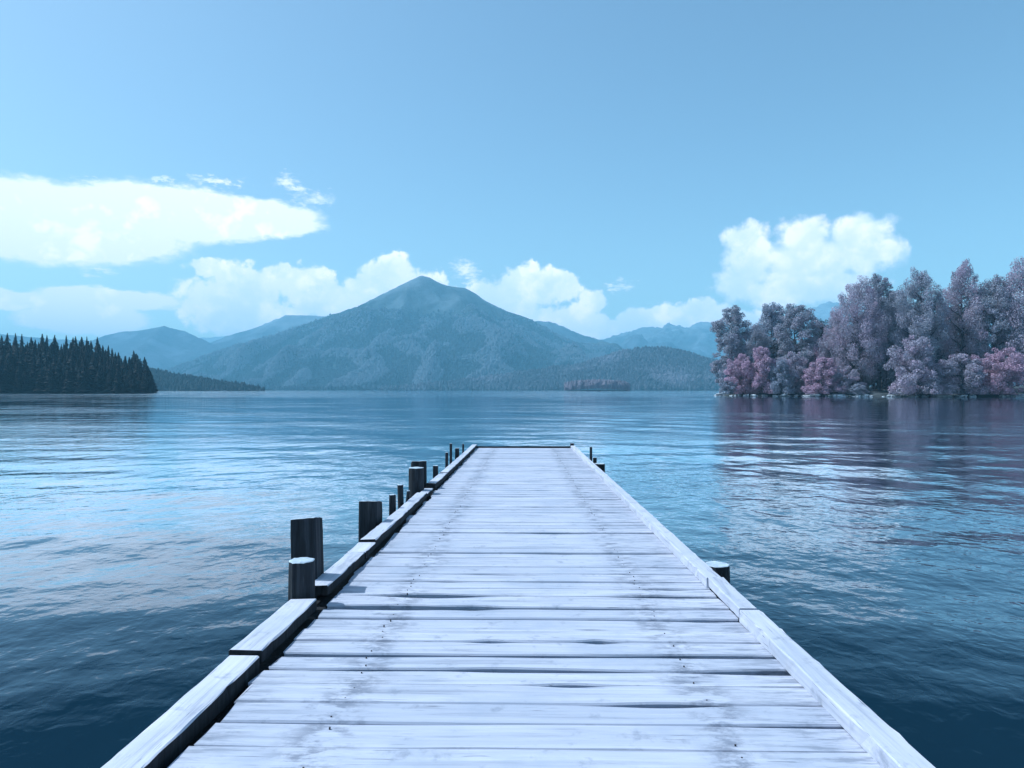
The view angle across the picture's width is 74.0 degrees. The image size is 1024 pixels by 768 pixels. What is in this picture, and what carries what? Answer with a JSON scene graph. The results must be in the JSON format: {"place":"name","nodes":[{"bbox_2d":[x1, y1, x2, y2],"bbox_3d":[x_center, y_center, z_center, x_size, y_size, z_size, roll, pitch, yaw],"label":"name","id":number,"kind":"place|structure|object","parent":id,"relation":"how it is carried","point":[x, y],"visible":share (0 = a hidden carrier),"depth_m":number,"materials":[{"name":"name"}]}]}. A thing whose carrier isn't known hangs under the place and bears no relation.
{"place":"outdoors","nodes":[
{"label":"outdoors","id":0,"kind":"place"},
{"bbox_2d":[0,391,149,392],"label":"headland ground","id":1,"kind":"structure","parent":0,"point":[71,392],"depth_m":481.64,"materials":[{"name":"soil"}]},
{"bbox_2d":[0,343,6,357],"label":"pine tree","id":2,"kind":"object","parent":1,"relation":"on","point":[1,349],"visible":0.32,"depth_m":510.04,"materials":[{"name":"green plant"}]},
{"bbox_2d":[0,358,7,392],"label":"pine tree","id":3,"kind":"object","parent":1,"relation":"on","point":[2,376],"visible":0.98,"depth_m":481.20,"materials":[{"name":"green plant"}]},
{"bbox_2d":[2,333,12,351],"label":"pine tree","id":4,"kind":"object","parent":1,"relation":"on","point":[7,342],"visible":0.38,"depth_m":547.12,"materials":[{"name":"green plant"}]},
{"bbox_2d":[3,345,13,366],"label":"pine tree","id":5,"kind":"object","parent":1,"relation":"on","point":[9,357],"visible":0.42,"depth_m":495.55,"materials":[{"name":"green plant"}]},
{"bbox_2d":[8,366,22,392],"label":"pine tree","id":6,"kind":"object","parent":1,"relation":"on","point":[18,372],"visible":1,"depth_m":482.41,"materials":[{"name":"green plant"}]},
{"bbox_2d":[12,344,19,368],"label":"pine tree","id":7,"kind":"object","parent":1,"relation":"on","point":[16,356],"visible":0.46,"depth_m":496.94,"materials":[{"name":"green plant"}]},
{"bbox_2d":[12,333,19,349],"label":"pine tree","id":8,"kind":"object","parent":1,"relation":"on","point":[15,341],"visible":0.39,"depth_m":553.56,"materials":[{"name":"green plant"}]},
{"bbox_2d":[12,376,21,392],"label":"pine tree","id":9,"kind":"object","parent":1,"relation":"on","point":[18,387],"visible":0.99,"depth_m":481.46,"materials":[{"name":"green plant"}]},
{"bbox_2d":[18,334,24,350],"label":"pine tree","id":10,"kind":"object","parent":1,"relation":"on","point":[21,342],"visible":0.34,"depth_m":540.98,"materials":[{"name":"green plant"}]},
{"bbox_2d":[19,344,24,357],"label":"pine tree","id":11,"kind":"object","parent":1,"relation":"on","point":[22,350],"visible":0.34,"depth_m":521.48,"materials":[{"name":"green plant"}]},
{"bbox_2d":[21,373,33,391],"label":"pine tree","id":12,"kind":"object","parent":1,"relation":"on","point":[28,386],"visible":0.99,"depth_m":483.44,"materials":[{"name":"green plant"}]},
{"bbox_2d":[28,337,33,350],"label":"pine tree","id":13,"kind":"object","parent":1,"relation":"on","point":[30,344],"visible":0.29,"depth_m":570.98,"materials":[{"name":"green plant"}]},
{"bbox_2d":[30,342,37,357],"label":"pine tree","id":14,"kind":"object","parent":1,"relation":"on","point":[34,347],"visible":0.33,"depth_m":522.80,"materials":[{"name":"green plant"}]},
{"bbox_2d":[30,348,44,387],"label":"pine tree","id":15,"kind":"object","parent":1,"relation":"on","point":[39,363],"visible":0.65,"depth_m":490.43,"materials":[{"name":"green plant"}]},
{"bbox_2d":[37,334,47,350],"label":"pine tree","id":16,"kind":"object","parent":1,"relation":"on","point":[41,341],"visible":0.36,"depth_m":568.35,"materials":[{"name":"green plant"}]},
{"bbox_2d":[41,343,47,366],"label":"pine tree","id":17,"kind":"object","parent":1,"relation":"on","point":[44,353],"visible":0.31,"depth_m":514.17,"materials":[{"name":"green plant"}]},
{"bbox_2d":[45,336,48,351],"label":"pine tree","id":18,"kind":"object","parent":1,"relation":"on","point":[47,344],"visible":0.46,"depth_m":569.62,"materials":[{"name":"green plant"}]},
{"bbox_2d":[44,373,58,392],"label":"pine tree","id":19,"kind":"object","parent":1,"relation":"on","point":[53,384],"visible":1,"depth_m":480.60,"materials":[{"name":"green plant"}]},
{"bbox_2d":[50,344,53,359],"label":"pine tree","id":20,"kind":"object","parent":1,"relation":"on","point":[51,351],"visible":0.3,"depth_m":517.56,"materials":[{"name":"green plant"}]},
{"bbox_2d":[47,335,58,355],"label":"pine tree","id":21,"kind":"object","parent":1,"relation":"on","point":[55,343],"visible":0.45,"depth_m":547.92,"materials":[{"name":"green plant"}]},
{"bbox_2d":[57,378,63,391],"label":"pine tree","id":22,"kind":"object","parent":1,"relation":"on","point":[61,389],"visible":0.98,"depth_m":482.24,"materials":[{"name":"green plant"}]},
{"bbox_2d":[58,349,63,363],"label":"pine tree","id":23,"kind":"object","parent":1,"relation":"on","point":[62,355],"visible":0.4,"depth_m":530.46,"materials":[{"name":"green plant"}]},
{"bbox_2d":[63,344,66,356],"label":"pine tree","id":24,"kind":"object","parent":1,"relation":"on","point":[64,351],"visible":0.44,"depth_m":535.74,"materials":[{"name":"green plant"}]},
{"bbox_2d":[65,336,68,350],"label":"pine tree","id":25,"kind":"object","parent":1,"relation":"on","point":[66,344],"visible":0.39,"depth_m":575.40,"materials":[{"name":"green plant"}]},
{"bbox_2d":[62,364,73,392],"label":"pine tree","id":26,"kind":"object","parent":1,"relation":"on","point":[67,372],"visible":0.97,"depth_m":480.49,"materials":[{"name":"green plant"}]},
{"bbox_2d":[60,361,77,392],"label":"pine tree","id":27,"kind":"object","parent":1,"relation":"on","point":[73,374],"visible":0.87,"depth_m":481.86,"materials":[{"name":"green plant"}]},
{"bbox_2d":[73,336,79,352],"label":"pine tree","id":28,"kind":"object","parent":1,"relation":"on","point":[75,342],"visible":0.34,"depth_m":551.04,"materials":[{"name":"green plant"}]},
{"bbox_2d":[75,365,88,392],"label":"pine tree","id":29,"kind":"object","parent":1,"relation":"on","point":[83,376],"visible":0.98,"depth_m":480.70,"materials":[{"name":"green plant"}]},
{"bbox_2d":[81,343,90,365],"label":"pine tree","id":30,"kind":"object","parent":1,"relation":"on","point":[86,353],"visible":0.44,"depth_m":525.53,"materials":[{"name":"green plant"}]},
{"bbox_2d":[82,368,94,392],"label":"pine tree","id":31,"kind":"object","parent":1,"relation":"on","point":[89,387],"visible":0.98,"depth_m":482.10,"materials":[{"name":"green plant"}]},
{"bbox_2d":[84,341,93,359],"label":"pine tree","id":32,"kind":"object","parent":1,"relation":"on","point":[90,353],"visible":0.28,"depth_m":532.17,"materials":[{"name":"green plant"}]},
{"bbox_2d":[90,342,93,353],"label":"pine tree","id":33,"kind":"object","parent":1,"relation":"on","point":[91,348],"visible":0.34,"depth_m":558.89,"materials":[{"name":"green plant"}]},
{"bbox_2d":[87,355,105,389],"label":"pine tree","id":34,"kind":"object","parent":1,"relation":"on","point":[94,368],"visible":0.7,"depth_m":488.02,"materials":[{"name":"green plant"}]},
{"bbox_2d":[93,337,101,356],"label":"pine tree","id":35,"kind":"object","parent":1,"relation":"on","point":[95,347],"visible":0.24,"depth_m":557.06,"materials":[{"name":"green plant"}]},
{"bbox_2d":[94,341,102,363],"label":"pine tree","id":36,"kind":"object","parent":1,"relation":"on","point":[98,351],"visible":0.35,"depth_m":531.21,"materials":[{"name":"green plant"}]},
{"bbox_2d":[99,368,105,390],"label":"pine tree","id":37,"kind":"object","parent":1,"relation":"on","point":[102,377],"visible":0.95,"depth_m":485.96,"materials":[{"name":"green plant"}]},
{"bbox_2d":[101,375,111,391],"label":"pine tree","id":38,"kind":"object","parent":1,"relation":"on","point":[105,385],"visible":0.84,"depth_m":483.35,"materials":[{"name":"green plant"}]},
{"bbox_2d":[106,345,110,359],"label":"pine tree","id":39,"kind":"object","parent":1,"relation":"on","point":[108,353],"visible":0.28,"depth_m":542.86,"materials":[{"name":"green plant"}]},
{"bbox_2d":[111,352,117,368],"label":"pine tree","id":40,"kind":"object","parent":1,"relation":"on","point":[115,358],"visible":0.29,"depth_m":521.64,"materials":[{"name":"green plant"}]},
{"bbox_2d":[110,368,121,392],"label":"pine tree","id":41,"kind":"object","parent":1,"relation":"on","point":[117,385],"visible":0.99,"depth_m":480.91,"materials":[{"name":"green plant"}]},
{"bbox_2d":[115,356,122,372],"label":"pine tree","id":42,"kind":"object","parent":1,"relation":"on","point":[118,365],"visible":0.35,"depth_m":512.11,"materials":[{"name":"green plant"}]},
{"bbox_2d":[120,381,128,392],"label":"pine tree","id":43,"kind":"object","parent":1,"relation":"on","point":[124,388],"visible":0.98,"depth_m":480.56,"materials":[{"name":"green plant"}]},
{"bbox_2d":[121,357,128,375],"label":"pine tree","id":44,"kind":"object","parent":1,"relation":"on","point":[124,367],"visible":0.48,"depth_m":518.54,"materials":[{"name":"green plant"}]},
{"bbox_2d":[127,357,133,369],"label":"pine tree","id":45,"kind":"object","parent":1,"relation":"on","point":[129,364],"visible":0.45,"depth_m":523.76,"materials":[{"name":"green plant"}]},
{"bbox_2d":[128,379,136,392],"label":"pine tree","id":46,"kind":"object","parent":1,"relation":"on","point":[132,387],"visible":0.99,"depth_m":481.44,"materials":[{"name":"green plant"}]},
{"bbox_2d":[133,360,141,379],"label":"pine tree","id":47,"kind":"object","parent":1,"relation":"on","point":[136,370],"visible":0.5,"depth_m":494.35,"materials":[{"name":"green plant"}]},
{"bbox_2d":[136,374,141,391],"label":"pine tree","id":48,"kind":"object","parent":1,"relation":"on","point":[139,381],"visible":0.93,"depth_m":484.25,"materials":[{"name":"green plant"}]},
{"bbox_2d":[139,360,143,378],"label":"pine tree","id":49,"kind":"object","parent":1,"relation":"on","point":[141,370],"visible":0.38,"depth_m":497.77,"materials":[{"name":"green plant"}]},
{"bbox_2d":[138,371,147,392],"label":"pine tree","id":50,"kind":"object","parent":1,"relation":"on","point":[142,384],"visible":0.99,"depth_m":483.29,"materials":[{"name":"green plant"}]},
{"bbox_2d":[142,357,146,370],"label":"pine tree","id":51,"kind":"object","parent":1,"relation":"on","point":[144,361],"visible":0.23,"depth_m":560.36,"materials":[{"name":"green plant"}]},
{"bbox_2d":[141,373,148,391],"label":"pine tree","id":52,"kind":"object","parent":1,"relation":"on","point":[145,383],"visible":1,"depth_m":483.34,"materials":[{"name":"green plant"}]},
{"bbox_2d":[142,363,152,378],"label":"pine tree","id":53,"kind":"object","parent":1,"relation":"on","point":[146,370],"visible":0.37,"depth_m":513.03,"materials":[{"name":"green plant"}]},
{"bbox_2d":[147,379,153,392],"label":"pine tree","id":54,"kind":"object","parent":1,"relation":"on","point":[150,388],"visible":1,"depth_m":484.14,"materials":[{"name":"green plant"}]},
{"bbox_2d":[148,366,158,390],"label":"pine tree","id":55,"kind":"object","parent":1,"relation":"on","point":[150,374],"visible":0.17,"depth_m":522.25,"materials":[{"name":"green plant"}]},
{"bbox_2d":[0,326,222,369],"bbox_3d":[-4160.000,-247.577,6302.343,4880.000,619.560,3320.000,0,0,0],"label":"mountain","id":56,"kind":"structure","parent":0,"point":[163,348],"depth_m":6194.41,"materials":[{"name":"stone"}]},
{"bbox_2d":[160,388,263,390],"bbox_3d":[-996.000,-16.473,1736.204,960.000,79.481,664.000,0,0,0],"label":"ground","id":57,"kind":"structure","parent":0,"point":[213,390],"depth_m":1473.96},
{"bbox_2d":[149,367,264,390],"bbox_3d":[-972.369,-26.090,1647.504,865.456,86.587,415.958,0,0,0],"label":"forested hill","id":58,"kind":"structure","parent":57,"relation":"on","point":[165,380],"depth_m":1501.16,"materials":[{"name":"plant"}]},
{"bbox_2d":[202,336,224,342],"bbox_3d":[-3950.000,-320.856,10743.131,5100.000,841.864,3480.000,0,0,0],"label":"mountain","id":59,"kind":"structure","parent":0,"point":[210,339],"depth_m":10451.83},
{"bbox_2d":[211,315,326,347],"bbox_3d":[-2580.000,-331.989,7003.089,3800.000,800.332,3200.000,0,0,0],"label":"mountain","id":60,"kind":"structure","parent":0,"point":[281,324],"depth_m":7039.31,"materials":[{"name":"stone"}]},
{"bbox_2d":[173,276,621,389],"bbox_3d":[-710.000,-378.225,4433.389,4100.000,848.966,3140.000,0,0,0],"label":"mountain","id":61,"kind":"structure","parent":0,"point":[424,294],"depth_m":4667.65,"materials":[{"name":"stone"}]},
{"bbox_2d":[164,303,618,389],"bbox_3d":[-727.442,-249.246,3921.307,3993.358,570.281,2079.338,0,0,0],"label":"mountain forest","id":62,"kind":"object","parent":61,"relation":"on","point":[415,371],"visible":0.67,"depth_m":3807.36,"materials":[{"name":"plant"}]},
{"bbox_2d":[0,390,1023,767],"bbox_3d":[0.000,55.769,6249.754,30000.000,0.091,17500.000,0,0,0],"label":"lake water","id":63,"kind":"structure","parent":0,"point":[870,550],"depth_m":12.95,"materials":[{"name":"blue liquid"}]},
{"bbox_2d":[101,443,934,767],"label":"pier","id":64,"kind":"structure","parent":63,"relation":"in","point":[527,607],"depth_m":4.20,"materials":[{"name":"grey wood"}]},
{"bbox_2d":[564,379,630,390],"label":"islet","id":65,"kind":"object","parent":63,"relation":"in","point":[598,383],"depth_m":1282.98,"materials":[{"name":"plant"}]},
{"bbox_2d":[0,0,1023,340],"label":"sky","id":66,"kind":"structure","parent":0,"point":[598,169],"materials":[{"name":"blue"}]},
{"bbox_2d":[438,360,718,390],"bbox_3d":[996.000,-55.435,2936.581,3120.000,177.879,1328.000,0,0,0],"label":"hill","id":67,"kind":"structure","parent":0,"point":[657,390],"depth_m":2332.51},
{"bbox_2d":[380,345,1022,390],"bbox_3d":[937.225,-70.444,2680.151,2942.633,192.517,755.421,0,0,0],"label":"hill forest","id":68,"kind":"object","parent":67,"relation":"on","point":[648,368],"visible":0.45,"depth_m":2661.80,"materials":[{"name":"plant"}]},
{"bbox_2d":[535,321,631,348],"bbox_3d":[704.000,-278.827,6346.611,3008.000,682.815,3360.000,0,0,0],"label":"mountain","id":69,"kind":"structure","parent":0,"point":[562,331],"depth_m":6278.84,"materials":[{"name":"stone"}]},
{"bbox_2d":[603,301,1023,359],"bbox_3d":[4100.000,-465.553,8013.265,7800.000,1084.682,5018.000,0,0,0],"label":"mountain","id":70,"kind":"structure","parent":0,"point":[698,338],"depth_m":7553.98,"materials":[{"name":"stone"}]},
{"bbox_2d":[713,386,1023,396],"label":"peninsula ground","id":71,"kind":"structure","parent":0,"point":[877,393],"depth_m":245.78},
{"bbox_2d":[718,380,737,393],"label":"shrub","id":72,"kind":"object","parent":71,"relation":"on","point":[725,385],"visible":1,"depth_m":261.39,"materials":[{"name":"purple plant"}]},
{"bbox_2d":[709,305,752,385],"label":"broadleaf tree","id":73,"kind":"object","parent":71,"relation":"on","point":[732,341],"visible":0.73,"depth_m":276.01,"materials":[{"name":"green plant"}]},
{"bbox_2d":[723,353,755,394],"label":"shrub","id":74,"kind":"object","parent":71,"relation":"on","point":[740,369],"visible":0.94,"depth_m":264.01,"materials":[{"name":"purple plant"}]},
{"bbox_2d":[742,346,776,393],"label":"shrub","id":75,"kind":"object","parent":71,"relation":"on","point":[761,357],"visible":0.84,"depth_m":259.39,"materials":[{"name":"purple plant"}]},
{"bbox_2d":[746,322,772,371],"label":"broadleaf tree","id":76,"kind":"object","parent":71,"relation":"on","point":[753,343],"visible":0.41,"depth_m":282.50,"materials":[{"name":"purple plant"}]},
{"bbox_2d":[752,302,792,381],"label":"broadleaf tree","id":77,"kind":"object","parent":71,"relation":"on","point":[770,313],"visible":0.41,"depth_m":289.75,"materials":[{"name":"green plant"}]},
{"bbox_2d":[767,358,795,394],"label":"shrub","id":78,"kind":"object","parent":71,"relation":"on","point":[779,380],"visible":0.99,"depth_m":254.88,"materials":[{"name":"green plant"}]},
{"bbox_2d":[772,338,797,389],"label":"broadleaf tree","id":79,"kind":"object","parent":71,"relation":"on","point":[775,347],"visible":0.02,"depth_m":298.07,"materials":[{"name":"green plant"}]},
{"bbox_2d":[769,351,811,392],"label":"shrub","id":80,"kind":"object","parent":71,"relation":"on","point":[794,359],"visible":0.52,"depth_m":258.23,"materials":[{"name":"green plant"}]},
{"bbox_2d":[773,303,823,384],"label":"broadleaf tree","id":81,"kind":"object","parent":71,"relation":"on","point":[789,319],"visible":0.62,"depth_m":272.96,"materials":[{"name":"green plant"}]},
{"bbox_2d":[809,394,820,396],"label":"boulder","id":82,"kind":"object","parent":71,"relation":"on","point":[815,395],"visible":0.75,"depth_m":248.42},
{"bbox_2d":[806,318,833,366],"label":"broadleaf tree","id":83,"kind":"object","parent":71,"relation":"on","point":[822,329],"visible":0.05,"depth_m":299.06,"materials":[{"name":"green plant"}]},
{"bbox_2d":[801,357,842,394],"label":"shrub","id":84,"kind":"object","parent":71,"relation":"on","point":[824,368],"visible":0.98,"depth_m":248.48,"materials":[{"name":"purple plant"}]},
{"bbox_2d":[811,334,835,390],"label":"broadleaf tree","id":85,"kind":"object","parent":71,"relation":"on","point":[816,353],"visible":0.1,"depth_m":267.46,"materials":[{"name":"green plant"}]},
{"bbox_2d":[816,311,856,377],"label":"broadleaf tree","id":86,"kind":"object","parent":71,"relation":"on","point":[825,340],"visible":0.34,"depth_m":261.47,"materials":[{"name":"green plant"}]},
{"bbox_2d":[831,365,866,393],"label":"shrub","id":87,"kind":"object","parent":71,"relation":"on","point":[849,378],"visible":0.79,"depth_m":247.78,"materials":[{"name":"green plant"}]},
{"bbox_2d":[848,318,863,381],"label":"broadleaf tree","id":88,"kind":"object","parent":71,"relation":"on","point":[854,363],"visible":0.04,"depth_m":278.27,"materials":[{"name":"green plant"}]},
{"bbox_2d":[848,383,869,393],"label":"shrub","id":89,"kind":"object","parent":71,"relation":"on","point":[854,389],"visible":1,"depth_m":243.10,"materials":[{"name":"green plant"}]},
{"bbox_2d":[828,275,892,382],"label":"broadleaf tree","id":90,"kind":"object","parent":71,"relation":"on","point":[865,326],"visible":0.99,"depth_m":248.94,"materials":[{"name":"purple plant"}]},
{"bbox_2d":[852,337,888,388],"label":"broadleaf tree","id":91,"kind":"object","parent":71,"relation":"on","point":[873,378],"visible":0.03,"depth_m":275.41,"materials":[{"name":"purple plant"}]},
{"bbox_2d":[854,273,906,390],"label":"broadleaf tree","id":92,"kind":"object","parent":71,"relation":"on","point":[882,289],"visible":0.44,"depth_m":253.22,"materials":[{"name":"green plant"}]},
{"bbox_2d":[884,336,887,390],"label":"bare sapling","id":93,"kind":"object","parent":71,"relation":"on","point":[886,376],"visible":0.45,"depth_m":251.99,"materials":[{"name":"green plant"}]},
{"bbox_2d":[881,292,913,381],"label":"broadleaf tree","id":94,"kind":"object","parent":71,"relation":"on","point":[907,336],"visible":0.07,"depth_m":264.58,"materials":[{"name":"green plant"}]},
{"bbox_2d":[883,335,947,395],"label":"shrub","id":95,"kind":"object","parent":71,"relation":"on","point":[911,380],"visible":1,"depth_m":230.13,"materials":[{"name":"purple plant"}]},
{"bbox_2d":[907,303,925,374],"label":"broadleaf tree","id":96,"kind":"object","parent":71,"relation":"on","point":[912,325],"visible":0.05,"depth_m":268.58,"materials":[{"name":"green plant"}]},
{"bbox_2d":[888,267,950,386],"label":"broadleaf tree","id":97,"kind":"object","parent":71,"relation":"on","point":[925,315],"visible":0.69,"depth_m":241.73,"materials":[{"name":"purple plant"}]},
{"bbox_2d":[926,300,947,381],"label":"broadleaf tree","id":98,"kind":"object","parent":71,"relation":"on","point":[939,357],"visible":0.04,"depth_m":269.46,"materials":[{"name":"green plant"}]},
{"bbox_2d":[944,303,968,385],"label":"broadleaf tree","id":99,"kind":"object","parent":71,"relation":"on","point":[958,337],"visible":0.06,"depth_m":267.92,"materials":[{"name":"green plant"}]},
{"bbox_2d":[935,353,991,394],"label":"shrub","id":100,"kind":"object","parent":71,"relation":"on","point":[976,378],"visible":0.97,"depth_m":228.35,"materials":[{"name":"purple plant"}]},
{"bbox_2d":[934,258,994,385],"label":"broadleaf tree","id":101,"kind":"object","parent":71,"relation":"on","point":[965,315],"visible":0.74,"depth_m":243.71,"materials":[{"name":"purple plant"}]},
{"bbox_2d":[968,274,1023,385],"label":"broadleaf tree","id":102,"kind":"object","parent":71,"relation":"on","point":[994,288],"visible":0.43,"depth_m":237.29,"materials":[{"name":"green plant"}]},
{"bbox_2d":[969,347,1023,394],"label":"shrub","id":103,"kind":"object","parent":71,"relation":"on","point":[1007,370],"visible":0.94,"depth_m":225.61,"materials":[{"name":"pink plant"}]},
{"bbox_2d":[987,256,1023,359],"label":"broadleaf tree","id":104,"kind":"object","parent":71,"relation":"on","point":[1017,305],"visible":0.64,"depth_m":235.39,"materials":[{"name":"purple plant"}]},
{"bbox_3d":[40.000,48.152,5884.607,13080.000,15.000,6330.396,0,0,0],"label":"far shore","id":105,"kind":"structure","parent":0,"visible":0},
{"bbox_2d":[259,385,393,389],"bbox_3d":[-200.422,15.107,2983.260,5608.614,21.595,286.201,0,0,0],"label":"shore forest","id":106,"kind":"object","parent":105,"relation":"on","point":[318,387],"visible":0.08,"depth_m":2935.88,"materials":[{"name":"plant"}]}
]}

